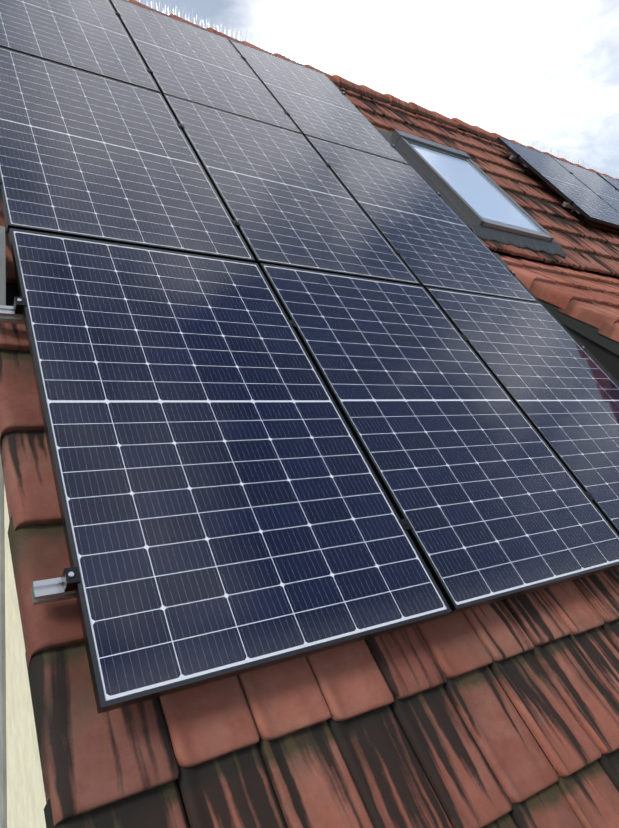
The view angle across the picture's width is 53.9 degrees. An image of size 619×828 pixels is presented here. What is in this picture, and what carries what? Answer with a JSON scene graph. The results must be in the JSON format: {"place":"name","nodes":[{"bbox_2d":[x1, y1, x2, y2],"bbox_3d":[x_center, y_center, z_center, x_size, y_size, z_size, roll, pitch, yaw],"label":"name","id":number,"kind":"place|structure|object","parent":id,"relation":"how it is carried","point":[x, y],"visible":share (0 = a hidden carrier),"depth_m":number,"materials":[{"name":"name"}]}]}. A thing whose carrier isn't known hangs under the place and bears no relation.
{"place":"outdoors","nodes":[
{"label":"outdoors","id":0,"kind":"place"},
{"bbox_2d":[115,12,345,94],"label":"panel clamps","id":1,"kind":"object","parent":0,"point":[118,14],"visible":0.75,"depth_m":5.13,"materials":[{"name":"black metal"}]},
{"bbox_2d":[0,178,515,275],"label":"panel clamps","id":2,"kind":"object","parent":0,"point":[237,224],"visible":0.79,"depth_m":3.01,"materials":[{"name":"metal"}]},
{"bbox_2d":[147,69,395,147],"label":"panel clamps","id":3,"kind":"object","parent":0,"point":[151,72],"visible":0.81,"depth_m":4.57,"materials":[{"name":"black metal"}]},
{"bbox_2d":[177,123,440,195],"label":"panel clamps","id":4,"kind":"object","parent":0,"point":[181,126],"visible":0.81,"depth_m":3.58,"materials":[{"name":"metal"}]},
{"bbox_2d":[4,249,618,827],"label":"house walls","id":5,"kind":"structure","parent":0,"point":[26,797],"depth_m":1.90,"materials":[{"name":"paint"}]},
{"bbox_2d":[0,226,6,827],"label":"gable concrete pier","id":6,"kind":"structure","parent":5,"relation":"attached to","point":[3,793],"depth_m":2.12,"materials":[{"name":"grey concrete"}]},
{"bbox_2d":[0,86,618,827],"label":"roof tiles","id":7,"kind":"object","parent":5,"relation":"on","point":[316,740],"visible":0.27,"depth_m":1.65,"materials":[{"name":"ceramic"}]},
{"bbox_2d":[0,305,24,323],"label":"mounting rail","id":8,"kind":"object","parent":7,"relation":"on","point":[8,314],"depth_m":2.00,"materials":[{"name":"silver metal"}]},
{"bbox_2d":[13,297,585,349],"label":"panel clamps","id":9,"kind":"object","parent":8,"relation":"attached to","point":[19,303],"visible":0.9,"depth_m":2.00,"materials":[{"name":"black metal"}]},
{"bbox_2d":[31,577,75,604],"bbox_3d":[0.693,0.396,2.387,3.299,0.120,0.124,-1,-42,-34],"label":"mounting rail","id":10,"kind":"object","parent":7,"relation":"on","point":[47,591],"visible":0.15,"depth_m":1.43,"materials":[{"name":"silver metal"}]},
{"bbox_2d":[62,492,594,591],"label":"panel clamps","id":11,"kind":"object","parent":10,"relation":"attached to","point":[70,577],"visible":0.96,"depth_m":1.43,"materials":[{"name":"metal"}]},
{"bbox_2d":[0,0,159,92],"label":"solar panel","id":12,"kind":"object","parent":7,"relation":"on","point":[91,36],"visible":0.98,"depth_m":3.85,"materials":[{"name":"blue"}]},
{"bbox_2d":[0,47,254,262],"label":"solar panel","id":13,"kind":"object","parent":7,"relation":"on","point":[86,155],"visible":1,"depth_m":2.88,"materials":[{"name":"blue"}]},
{"bbox_2d":[109,0,301,133],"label":"solar panel","id":14,"kind":"object","parent":7,"relation":"on","point":[189,62],"visible":1,"depth_m":4.51,"materials":[{"name":"blue"}]},
{"bbox_2d":[8,228,451,713],"bbox_3d":[-0.347,-0.026,2.056,1.038,1.755,0.054,-1,-42,-34],"label":"solar panel","id":15,"kind":"object","parent":7,"relation":"on","point":[227,509],"visible":1,"depth_m":1.84,"materials":[{"name":"blue"}]},
{"bbox_2d":[163,94,420,285],"bbox_3d":[-0.155,-1.349,3.632,1.038,0.053,1.755,-1,48,-34],"label":"solar panel","id":16,"kind":"object","parent":7,"relation":"on","point":[287,199],"visible":1,"depth_m":3.50,"materials":[{"name":"blue"}]},
{"bbox_2d":[229,39,409,164],"bbox_3d":[0.044,-2.667,5.209,1.038,0.053,1.755,-1,48,-34],"label":"solar panel","id":17,"kind":"object","parent":7,"relation":"on","point":[316,104],"visible":1,"depth_m":5.11,"materials":[{"name":"blue"}]},
{"bbox_2d":[125,0,618,179],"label":"ridge tiles","id":18,"kind":"object","parent":7,"relation":"on","point":[391,100],"visible":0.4,"depth_m":6.77,"materials":[{"name":"ceramic"}]},
{"bbox_2d":[139,0,617,177],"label":"bird spikes","id":19,"kind":"object","parent":18,"relation":"on","point":[318,63],"visible":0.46,"depth_m":6.34,"materials":[{"name":"silver metal"}]},
{"bbox_2d":[259,263,618,613],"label":"solar panel","id":20,"kind":"object","parent":7,"relation":"on","point":[487,496],"visible":1,"depth_m":2.47,"materials":[{"name":"blue"}]},
{"bbox_2d":[376,128,553,241],"bbox_3d":[1.438,-2.126,5.628,1.170,1.690,0.127,-1,-42,-34],"label":"roof window","id":21,"kind":"structure","parent":7,"relation":"on","point":[465,186],"depth_m":5.49,"materials":[{"name":"grey"}]},
{"bbox_2d":[470,222,565,257],"bbox_3d":[1.779,-1.459,5.135,1.170,0.057,0.165,-1,48,-34],"label":"skylight flashing","id":22,"kind":"object","parent":21,"relation":"attached to","point":[484,233],"visible":0.98,"depth_m":5.10,"materials":[{"name":"grey metal"}]},
{"bbox_2d":[509,155,527,167],"bbox_3d":[4.146,-3.047,8.417,4.357,0.124,0.120,-1,48,-34],"label":"mounting rail","id":23,"kind":"object","parent":7,"relation":"on","point":[512,157],"visible":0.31,"depth_m":7.20,"materials":[{"name":"silver metal"}]},
{"bbox_2d":[425,287,618,534],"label":"solar panel","id":24,"kind":"object","parent":7,"relation":"on","point":[559,385],"visible":1,"depth_m":3.23,"materials":[{"name":"blue"}]},
{"bbox_2d":[496,137,618,227],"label":"solar panel","id":25,"kind":"object","parent":7,"relation":"on","point":[567,185],"visible":1,"depth_m":7.13,"materials":[{"name":"blue"}]},
{"bbox_2d":[562,202,580,213],"bbox_3d":[4.537,-2.300,7.852,4.357,0.124,0.120,-1,48,-34],"label":"mounting rail","id":26,"kind":"object","parent":7,"relation":"on","point":[566,205],"visible":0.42,"depth_m":6.63,"materials":[{"name":"silver metal"}]},
{"bbox_2d":[552,157,618,211],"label":"solar panel","id":27,"kind":"object","parent":7,"relation":"on","point":[602,188],"visible":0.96,"depth_m":7.96,"materials":[{"name":"blue"}]},
{"bbox_2d":[597,173,618,190],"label":"solar panel","id":28,"kind":"object","parent":7,"relation":"on","point":[614,183],"visible":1,"depth_m":8.58,"materials":[{"name":"grey"}]},
{"bbox_2d":[538,298,618,381],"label":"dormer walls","id":29,"kind":"structure","parent":5,"relation":"on","point":[603,349],"depth_m":4.02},
{"bbox_2d":[492,252,618,385],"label":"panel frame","id":30,"kind":"object","parent":29,"relation":"attached to","point":[505,264],"visible":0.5,"depth_m":4.15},
{"bbox_2d":[493,251,618,341],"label":"dormer roof tiles","id":31,"kind":"object","parent":29,"relation":"on","point":[587,298],"visible":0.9,"depth_m":4.42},
{"bbox_2d":[127,0,618,178],"label":"sky","id":32,"kind":"structure","parent":0,"point":[546,72],"materials":[{"name":"white"}]},
{"bbox_3d":[0.011,-0.911,3.375,3.299,0.120,0.124,-1,-42,-34],"label":"array","id":33,"kind":"object","parent":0,"visible":0},
{"bbox_2d":[304,135,537,302],"bbox_3d":[0.726,-1.361,4.219,1.038,1.755,0.053,-1,-42,-34],"label":"solar panel","id":34,"kind":"object","parent":33,"relation":"attached to","point":[427,233],"visible":1,"depth_m":4.11,"materials":[{"name":"blue"}]}
]}

